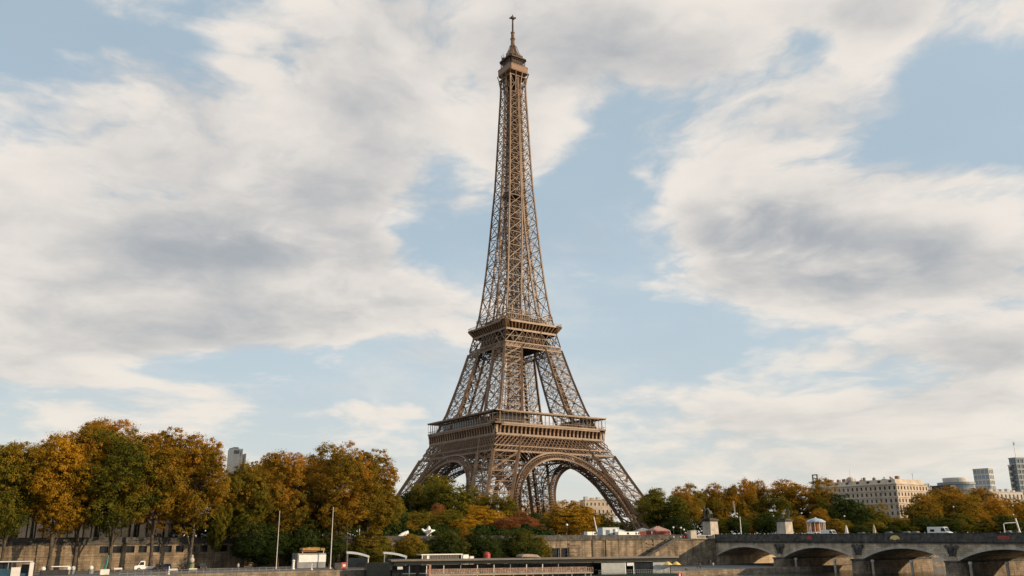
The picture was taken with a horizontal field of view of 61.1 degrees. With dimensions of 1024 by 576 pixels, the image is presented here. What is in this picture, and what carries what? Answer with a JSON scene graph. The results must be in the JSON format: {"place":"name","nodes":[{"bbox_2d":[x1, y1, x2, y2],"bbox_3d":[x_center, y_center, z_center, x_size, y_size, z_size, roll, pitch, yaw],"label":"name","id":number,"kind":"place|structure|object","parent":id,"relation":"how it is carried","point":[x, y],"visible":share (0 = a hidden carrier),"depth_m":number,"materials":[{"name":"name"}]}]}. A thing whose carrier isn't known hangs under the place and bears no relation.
{"place":"outdoors","nodes":[
{"label":"outdoors","id":0,"kind":"place"},
{"bbox_2d":[40,566,68,575],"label":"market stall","id":1,"kind":"object","parent":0,"point":[52,572],"visible":0.98,"depth_m":184.03,"materials":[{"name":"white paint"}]},
{"bbox_2d":[2,470,176,537],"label":"stone palace","id":2,"kind":"structure","parent":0,"point":[24,530],"depth_m":253.88,"materials":[{"name":"beige stone"}]},
{"bbox_2d":[226,447,245,473],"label":"concrete tower","id":3,"kind":"structure","parent":0,"point":[236,455],"depth_m":515.19,"materials":[{"name":"concrete"}]},
{"bbox_2d":[28,557,947,575],"bbox_3d":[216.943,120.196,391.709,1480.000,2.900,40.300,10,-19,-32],"label":"quay pavement","id":4,"kind":"structure","parent":0,"point":[673,568],"depth_m":214.13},
{"bbox_2d":[0,439,54,560],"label":"plane tree","id":5,"kind":"object","parent":4,"relation":"on","point":[16,461],"visible":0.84,"depth_m":198.93,"materials":[{"name":"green plant"}]},
{"bbox_2d":[18,431,107,569],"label":"plane tree","id":6,"kind":"object","parent":4,"relation":"on","point":[58,504],"visible":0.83,"depth_m":202.50,"materials":[{"name":"yellow plant"}]},
{"bbox_2d":[52,420,125,566],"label":"plane tree","id":7,"kind":"object","parent":4,"relation":"on","point":[88,428],"visible":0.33,"depth_m":208.96,"materials":[{"name":"orange plant"}]},
{"bbox_2d":[73,426,171,570],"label":"plane tree","id":8,"kind":"object","parent":4,"relation":"on","point":[113,511],"visible":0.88,"depth_m":207.78,"materials":[{"name":"green plant"}]},
{"bbox_2d":[132,561,155,570],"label":"pickup truck","id":9,"kind":"object","parent":4,"relation":"on","point":[140,565],"visible":0.88,"depth_m":207.80,"materials":[{"name":"white paint"}]},
{"bbox_2d":[113,426,198,569],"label":"plane tree","id":10,"kind":"object","parent":4,"relation":"on","point":[162,512],"visible":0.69,"depth_m":215.97,"materials":[{"name":"green plant"}]},
{"bbox_2d":[157,432,231,563],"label":"plane tree","id":11,"kind":"object","parent":4,"relation":"on","point":[208,459],"visible":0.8,"depth_m":221.19,"materials":[{"name":"green plant"}]},
{"bbox_2d":[119,567,292,575],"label":"quay railing","id":12,"kind":"object","parent":4,"relation":"on","point":[279,569],"visible":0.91,"depth_m":188.63,"materials":[{"name":"metal"}]},
{"bbox_2d":[202,497,233,567],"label":"clipped tree","id":13,"kind":"object","parent":4,"relation":"on","point":[216,533],"visible":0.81,"depth_m":223.58,"materials":[{"name":"green plant"}]},
{"bbox_2d":[223,459,273,567],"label":"plane tree","id":14,"kind":"object","parent":4,"relation":"on","point":[250,512],"visible":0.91,"depth_m":228.64,"materials":[{"name":"green plant"}]},
{"bbox_2d":[228,520,293,567],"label":"clipped tree","id":15,"kind":"object","parent":4,"relation":"on","point":[261,547],"visible":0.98,"depth_m":224.70,"materials":[{"name":"green plant"}]},
{"bbox_2d":[253,448,312,566],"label":"plane tree","id":16,"kind":"object","parent":4,"relation":"on","point":[288,501],"visible":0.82,"depth_m":234.81,"materials":[{"name":"orange plant"}]},
{"bbox_2d":[276,517,322,564],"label":"clipped tree","id":17,"kind":"object","parent":4,"relation":"on","point":[299,537],"visible":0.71,"depth_m":233.28,"materials":[{"name":"green plant"}]},
{"bbox_2d":[292,547,325,568],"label":"beach kiosk","id":18,"kind":"object","parent":4,"relation":"on","point":[307,560],"visible":0.92,"depth_m":220.00,"materials":[{"name":"grey paint"}]},
{"bbox_2d":[314,531,350,566],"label":"clipped tree","id":19,"kind":"object","parent":4,"relation":"on","point":[338,547],"visible":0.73,"depth_m":236.69,"materials":[{"name":"green plant"}]},
{"bbox_2d":[296,440,385,562],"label":"plane tree","id":20,"kind":"object","parent":4,"relation":"on","point":[341,474],"visible":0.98,"depth_m":240.59,"materials":[{"name":"green plant"}]},
{"bbox_2d":[0,535,707,571],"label":"quay wall","id":21,"kind":"structure","parent":4,"relation":"on","point":[128,553],"depth_m":222.48,"materials":[{"name":"stone"}]},
{"bbox_2d":[346,551,368,567],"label":"glass shelter","id":22,"kind":"object","parent":4,"relation":"on","point":[355,562],"visible":0.91,"depth_m":224.69,"materials":[{"name":"grey metal"}]},
{"bbox_2d":[333,448,402,538],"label":"plane tree","id":23,"kind":"object","parent":4,"relation":"on","point":[387,485],"visible":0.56,"depth_m":251.34,"materials":[{"name":"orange plant"}]},
{"bbox_2d":[341,530,399,562],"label":"clipped tree","id":24,"kind":"object","parent":4,"relation":"on","point":[379,547],"visible":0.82,"depth_m":243.11,"materials":[{"name":"green plant"}]},
{"bbox_2d":[389,533,431,558],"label":"clipped tree","id":25,"kind":"object","parent":4,"relation":"on","point":[409,548],"visible":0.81,"depth_m":249.09,"materials":[{"name":"green plant"}]},
{"bbox_2d":[415,554,462,564],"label":"flat roofed pavilion","id":26,"kind":"structure","parent":4,"relation":"on","point":[448,556],"depth_m":245.80,"materials":[{"name":"white paint"}]},
{"bbox_2d":[418,529,470,564],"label":"clipped tree","id":27,"kind":"object","parent":4,"relation":"on","point":[443,543],"visible":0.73,"depth_m":254.08,"materials":[{"name":"green plant"}]},
{"bbox_2d":[460,527,504,557],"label":"clipped tree","id":28,"kind":"object","parent":4,"relation":"on","point":[476,551],"visible":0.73,"depth_m":260.78,"materials":[{"name":"green plant"}]},
{"bbox_2d":[488,536,507,557],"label":"clipped tree","id":29,"kind":"object","parent":4,"relation":"on","point":[503,549],"visible":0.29,"depth_m":267.05,"materials":[{"name":"green plant"}]},
{"bbox_2d":[499,527,544,563],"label":"clipped tree","id":30,"kind":"object","parent":4,"relation":"on","point":[518,543],"visible":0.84,"depth_m":268.60,"materials":[{"name":"green plant"}]},
{"bbox_2d":[128,562,944,575],"bbox_3d":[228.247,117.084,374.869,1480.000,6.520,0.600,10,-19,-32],"label":"quay edge kerb","id":31,"kind":"structure","parent":4,"relation":"attached to","point":[684,573],"depth_m":263.30,"materials":[{"name":"stone"}]},
{"bbox_2d":[533,536,554,557],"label":"clipped tree","id":32,"kind":"object","parent":4,"relation":"on","point":[547,549],"visible":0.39,"depth_m":276.42,"materials":[{"name":"green plant"}]},
{"bbox_2d":[641,536,679,565],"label":"quay stair","id":33,"kind":"object","parent":4,"relation":"on","point":[669,548],"visible":0.27,"depth_m":308.99,"materials":[{"name":"stone"}]},
{"bbox_2d":[678,531,716,565],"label":"bridge abutment","id":34,"kind":"object","parent":4,"relation":"on","point":[694,549],"visible":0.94,"depth_m":317.97,"materials":[{"name":"stone"}]},
{"bbox_2d":[0,0,1023,536],"label":"sky","id":35,"kind":"structure","parent":0,"point":[780,239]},
{"bbox_2d":[579,496,613,534],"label":"distant building","id":36,"kind":"structure","parent":0,"point":[602,506],"depth_m":740.39,"materials":[{"name":"stone"}]},
{"bbox_2d":[710,566,1023,575],"bbox_3d":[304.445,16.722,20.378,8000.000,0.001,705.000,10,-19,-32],"label":"river","id":37,"kind":"structure","parent":0,"point":[939,571],"depth_m":272.08,"materials":[{"name":"grey liquid"}]},
{"bbox_2d":[0,560,33,575],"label":"blue boat","id":38,"kind":"object","parent":37,"relation":"on","point":[7,568],"visible":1,"depth_m":141.87,"materials":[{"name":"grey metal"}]},
{"bbox_2d":[426,565,592,575],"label":"boarding deck","id":39,"kind":"structure","parent":37,"relation":"on","point":[513,573],"depth_m":206.31,"materials":[{"name":"metal"}]},
{"bbox_2d":[364,556,719,575],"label":"river boat","id":40,"kind":"object","parent":37,"relation":"on","point":[620,566],"visible":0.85,"depth_m":215.96,"materials":[{"name":"grey paint"}]},
{"bbox_2d":[714,532,1023,575],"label":"stone arch bridge","id":41,"kind":"structure","parent":37,"relation":"in","point":[988,554],"depth_m":274.48,"materials":[{"name":"stone"}]},
{"bbox_2d":[701,519,718,537],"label":"statue pedestal","id":42,"kind":"object","parent":41,"relation":"on","point":[710,526],"visible":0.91,"depth_m":326.01,"materials":[{"name":"stone"}]},
{"bbox_2d":[775,519,793,533],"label":"statue pedestal","id":43,"kind":"object","parent":41,"relation":"on","point":[784,526],"visible":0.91,"depth_m":337.60,"materials":[{"name":"stone"}]},
{"bbox_2d":[927,527,952,532],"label":"camper van","id":44,"kind":"object","parent":41,"relation":"on","point":[938,530],"visible":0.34,"depth_m":259.44,"materials":[{"name":"white paint"}]},
{"bbox_2d":[808,470,928,518],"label":"apartment block","id":45,"kind":"structure","parent":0,"point":[891,493],"depth_m":494.41,"materials":[{"name":"stone"}]},
{"bbox_2d":[931,477,977,503],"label":"round office building","id":46,"kind":"structure","parent":0,"point":[961,483],"depth_m":614.59,"materials":[{"name":"grey paint"}]},
{"bbox_2d":[972,468,995,490],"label":"glass tower","id":47,"kind":"structure","parent":0,"point":[984,477],"depth_m":1129.54,"materials":[{"name":"glass"}]},
{"bbox_2d":[981,489,1023,531],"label":"distant building","id":48,"kind":"structure","parent":0,"point":[1006,493],"depth_m":786.13,"materials":[{"name":"stone"}]},
{"label":"ground","id":49,"kind":"structure","parent":0,"visible":0},
{"bbox_2d":[397,488,425,515],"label":"garden tree","id":50,"kind":"object","parent":49,"relation":"on","point":[407,505],"visible":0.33,"depth_m":384.57,"materials":[{"name":"green plant"}]},
{"bbox_2d":[405,510,438,529],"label":"garden tree","id":51,"kind":"object","parent":49,"relation":"on","point":[416,519],"visible":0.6,"depth_m":326.94,"materials":[{"name":"green plant"}]},
{"bbox_2d":[404,473,479,516],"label":"garden tree","id":52,"kind":"object","parent":49,"relation":"on","point":[436,489],"visible":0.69,"depth_m":379.97,"materials":[{"name":"green plant"}]},
{"bbox_2d":[422,509,466,527],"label":"garden tree","id":53,"kind":"object","parent":49,"relation":"on","point":[448,516],"visible":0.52,"depth_m":329.04,"materials":[{"name":"green plant"}]},
{"bbox_2d":[447,518,481,529],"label":"garden tree","id":54,"kind":"object","parent":49,"relation":"on","point":[464,523],"visible":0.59,"depth_m":323.52,"materials":[{"name":"yellow plant"}]},
{"bbox_2d":[463,493,494,516],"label":"garden tree","id":55,"kind":"object","parent":49,"relation":"on","point":[480,496],"visible":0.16,"depth_m":389.13,"materials":[{"name":"green plant"}]},
{"bbox_2d":[466,504,507,528],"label":"garden tree","id":56,"kind":"object","parent":49,"relation":"on","point":[481,514],"visible":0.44,"depth_m":337.71,"materials":[{"name":"yellow plant"}]},
{"bbox_2d":[470,492,523,519],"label":"garden tree","id":57,"kind":"object","parent":49,"relation":"on","point":[507,508],"visible":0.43,"depth_m":386.05,"materials":[{"name":"green plant"}]},
{"bbox_2d":[487,517,521,530],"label":"garden tree","id":58,"kind":"object","parent":49,"relation":"on","point":[506,523],"visible":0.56,"depth_m":325.23,"materials":[{"name":"red plant"}]},
{"bbox_2d":[510,514,545,530],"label":"garden tree","id":59,"kind":"object","parent":49,"relation":"on","point":[528,520],"visible":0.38,"depth_m":330.57,"materials":[{"name":"red plant"}]},
{"bbox_2d":[397,15,672,534],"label":"iron lattice tower","id":60,"kind":"structure","parent":49,"relation":"on","point":[505,435],"depth_m":479.47,"materials":[{"name":"metal"}]},
{"bbox_2d":[528,512,549,529],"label":"garden tree","id":61,"kind":"object","parent":49,"relation":"on","point":[535,515],"visible":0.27,"depth_m":338.66,"materials":[{"name":"green plant"}]},
{"bbox_2d":[541,499,602,534],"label":"garden tree","id":62,"kind":"object","parent":49,"relation":"on","point":[580,514],"visible":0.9,"depth_m":346.65,"materials":[{"name":"yellow plant"}]},
{"bbox_2d":[588,512,621,533],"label":"garden tree","id":63,"kind":"object","parent":49,"relation":"on","point":[607,522],"visible":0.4,"depth_m":369.52,"materials":[{"name":"green plant"}]},
{"bbox_2d":[632,487,692,527],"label":"autumn tree","id":64,"kind":"object","parent":49,"relation":"on","point":[674,507],"visible":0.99,"depth_m":365.70,"materials":[{"name":"green plant"}]},
{"bbox_2d":[663,515,697,534],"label":"shrub","id":65,"kind":"object","parent":49,"relation":"on","point":[677,523],"visible":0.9,"depth_m":356.33,"materials":[{"name":"green plant"}]},
{"bbox_2d":[670,486,704,534],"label":"autumn tree","id":66,"kind":"object","parent":49,"relation":"on","point":[694,505],"visible":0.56,"depth_m":409.19,"materials":[{"name":"orange plant"}]},
{"bbox_2d":[683,480,727,524],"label":"autumn tree","id":67,"kind":"object","parent":49,"relation":"on","point":[704,496],"visible":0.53,"depth_m":437.09,"materials":[{"name":"orange plant"}]},
{"bbox_2d":[716,517,733,533],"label":"shrub","id":68,"kind":"object","parent":49,"relation":"on","point":[723,528],"visible":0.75,"depth_m":362.44,"materials":[{"name":"green plant"}]},
{"bbox_2d":[706,487,744,519],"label":"autumn tree","id":69,"kind":"object","parent":49,"relation":"on","point":[728,510],"visible":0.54,"depth_m":436.38,"materials":[{"name":"orange plant"}]},
{"bbox_2d":[656,513,811,534],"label":"hedge","id":70,"kind":"object","parent":49,"relation":"on","point":[699,527],"visible":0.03,"depth_m":439.36,"materials":[{"name":"green plant"}]},
{"bbox_2d":[725,513,751,533],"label":"shrub","id":71,"kind":"object","parent":49,"relation":"on","point":[734,523],"visible":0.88,"depth_m":360.60,"materials":[{"name":"green plant"}]},
{"bbox_2d":[722,477,760,519],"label":"autumn tree","id":72,"kind":"object","parent":49,"relation":"on","point":[753,505],"visible":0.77,"depth_m":439.58,"materials":[{"name":"orange plant"}]},
{"bbox_2d":[738,511,761,533],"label":"shrub","id":73,"kind":"object","parent":49,"relation":"on","point":[750,521],"visible":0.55,"depth_m":378.63,"materials":[{"name":"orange plant"}]},
{"bbox_2d":[738,479,776,518],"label":"autumn tree","id":74,"kind":"object","parent":49,"relation":"on","point":[760,491],"visible":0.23,"depth_m":452.86,"materials":[{"name":"orange plant"}]},
{"bbox_2d":[751,513,779,533],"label":"shrub","id":75,"kind":"object","parent":49,"relation":"on","point":[767,524],"visible":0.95,"depth_m":376.59,"materials":[{"name":"green plant"}]},
{"bbox_2d":[758,494,798,519],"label":"autumn tree","id":76,"kind":"object","parent":49,"relation":"on","point":[780,507],"visible":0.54,"depth_m":437.90,"materials":[{"name":"green plant"}]},
{"bbox_2d":[790,515,811,533],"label":"shrub","id":77,"kind":"object","parent":49,"relation":"on","point":[799,522],"visible":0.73,"depth_m":379.95,"materials":[{"name":"orange plant"}]},
{"bbox_2d":[766,474,840,533],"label":"autumn tree","id":78,"kind":"object","parent":49,"relation":"on","point":[799,501],"visible":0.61,"depth_m":446.27,"materials":[{"name":"orange plant"}]},
{"bbox_2d":[806,517,825,533],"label":"roundabout pavilion","id":79,"kind":"structure","parent":49,"relation":"on","point":[816,524],"depth_m":356.75,"materials":[{"name":"white fabric"}]},
{"bbox_2d":[808,507,830,529],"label":"shrub","id":80,"kind":"object","parent":49,"relation":"on","point":[821,514],"visible":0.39,"depth_m":405.64,"materials":[{"name":"orange plant"}]},
{"bbox_2d":[808,496,842,529],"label":"autumn tree","id":81,"kind":"object","parent":49,"relation":"on","point":[823,503],"visible":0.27,"depth_m":437.53,"materials":[{"name":"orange plant"}]},
{"bbox_2d":[821,518,848,532],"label":"shrub","id":82,"kind":"object","parent":49,"relation":"on","point":[836,526],"visible":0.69,"depth_m":399.89,"materials":[{"name":"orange plant"}]},
{"bbox_2d":[826,492,875,525],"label":"autumn tree","id":83,"kind":"object","parent":49,"relation":"on","point":[852,515],"visible":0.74,"depth_m":432.16,"materials":[{"name":"green plant"}]},
{"bbox_2d":[843,524,872,532],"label":"shrub","id":84,"kind":"object","parent":49,"relation":"on","point":[855,529],"visible":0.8,"depth_m":401.95,"materials":[{"name":"green plant"}]},
{"bbox_2d":[862,521,887,532],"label":"shrub","id":85,"kind":"object","parent":49,"relation":"on","point":[878,526],"visible":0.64,"depth_m":417.60,"materials":[{"name":"green plant"}]},
{"bbox_2d":[860,502,892,532],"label":"autumn tree","id":86,"kind":"object","parent":49,"relation":"on","point":[883,518],"visible":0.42,"depth_m":446.30,"materials":[{"name":"green plant"}]},
{"bbox_2d":[877,524,903,532],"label":"shrub","id":87,"kind":"object","parent":49,"relation":"on","point":[891,528],"visible":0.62,"depth_m":414.62,"materials":[{"name":"green plant"}]},
{"bbox_2d":[892,518,921,532],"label":"shrub","id":88,"kind":"object","parent":49,"relation":"on","point":[905,527],"visible":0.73,"depth_m":441.41,"materials":[{"name":"green plant"}]},
{"bbox_2d":[899,493,945,531],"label":"autumn tree","id":89,"kind":"object","parent":49,"relation":"on","point":[923,507],"visible":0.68,"depth_m":459.05,"materials":[{"name":"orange plant"}]},
{"bbox_2d":[909,517,936,532],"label":"shrub","id":90,"kind":"object","parent":49,"relation":"on","point":[924,523],"visible":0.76,"depth_m":439.24,"materials":[{"name":"green plant"}]},
{"bbox_2d":[927,485,968,531],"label":"autumn tree","id":91,"kind":"object","parent":49,"relation":"on","point":[946,498],"visible":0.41,"depth_m":496.65,"materials":[{"name":"orange plant"}]},
{"bbox_2d":[929,516,966,532],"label":"shrub","id":92,"kind":"object","parent":49,"relation":"on","point":[952,525],"visible":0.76,"depth_m":441.43,"materials":[{"name":"green plant"}]},
{"bbox_2d":[942,494,990,532],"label":"autumn tree","id":93,"kind":"object","parent":49,"relation":"on","point":[971,509],"visible":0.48,"depth_m":482.16,"materials":[{"name":"orange plant"}]},
{"bbox_2d":[951,512,989,532],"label":"shrub","id":94,"kind":"object","parent":49,"relation":"on","point":[970,528],"visible":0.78,"depth_m":469.13,"materials":[{"name":"green plant"}]},
{"bbox_2d":[959,487,1005,509],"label":"autumn tree","id":95,"kind":"object","parent":49,"relation":"on","point":[979,491],"visible":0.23,"depth_m":581.95,"materials":[{"name":"orange plant"}]},
{"bbox_2d":[975,515,1001,532],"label":"shrub","id":96,"kind":"object","parent":49,"relation":"on","point":[991,527],"visible":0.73,"depth_m":471.61,"materials":[{"name":"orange plant"}]},
{"bbox_2d":[977,496,1016,531],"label":"autumn tree","id":97,"kind":"object","parent":49,"relation":"on","point":[997,509],"visible":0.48,"depth_m":513.74,"materials":[{"name":"orange plant"}]},
{"bbox_2d":[988,515,1023,532],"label":"shrub","id":98,"kind":"object","parent":49,"relation":"on","point":[1008,525],"visible":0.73,"depth_m":471.54,"materials":[{"name":"green plant"}]},
{"bbox_2d":[995,495,1023,531],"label":"autumn tree","id":99,"kind":"object","parent":49,"relation":"on","point":[1018,509],"visible":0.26,"depth_m":529.21,"materials":[{"name":"orange plant"}]},
{"bbox_2d":[1008,457,1023,496],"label":"green glass tower","id":100,"kind":"structure","parent":49,"relation":"on","point":[1017,463],"depth_m":882.65,"materials":[{"name":"glass"}]},
{"bbox_3d":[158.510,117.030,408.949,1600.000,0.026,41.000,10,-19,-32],"label":"upper road","id":101,"kind":"structure","parent":0,"visible":0},
{"bbox_2d":[79,416,147,536],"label":"plane tree","id":102,"kind":"object","parent":101,"relation":"on","point":[115,427],"visible":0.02,"depth_m":234.02,"materials":[{"name":"orange plant"}]},
{"bbox_2d":[170,512,408,536],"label":"hedge","id":103,"kind":"object","parent":101,"relation":"on","point":[353,532],"visible":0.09,"depth_m":286.30,"materials":[{"name":"green plant"}]},
{"bbox_2d":[293,492,330,529],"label":"plane tree","id":104,"kind":"object","parent":101,"relation":"on","point":[314,519],"visible":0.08,"depth_m":252.30,"materials":[{"name":"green plant"}]},
{"bbox_2d":[368,495,404,531],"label":"plane tree","id":105,"kind":"object","parent":101,"relation":"on","point":[400,511],"visible":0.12,"depth_m":272.87,"materials":[{"name":"green plant"}]},
{"bbox_2d":[377,523,554,535],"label":"hedge","id":106,"kind":"object","parent":101,"relation":"on","point":[396,530],"visible":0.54,"depth_m":300.17,"materials":[{"name":"green plant"}]},
{"bbox_2d":[597,527,618,534],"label":"van","id":107,"kind":"object","parent":101,"relation":"on","point":[606,530],"visible":0.76,"depth_m":313.54,"materials":[{"name":"grey paint"}]},
{"bbox_2d":[645,526,669,534],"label":"marquee","id":108,"kind":"object","parent":101,"relation":"on","point":[657,530],"visible":0.74,"depth_m":333.84,"materials":[{"name":"red fabric"}]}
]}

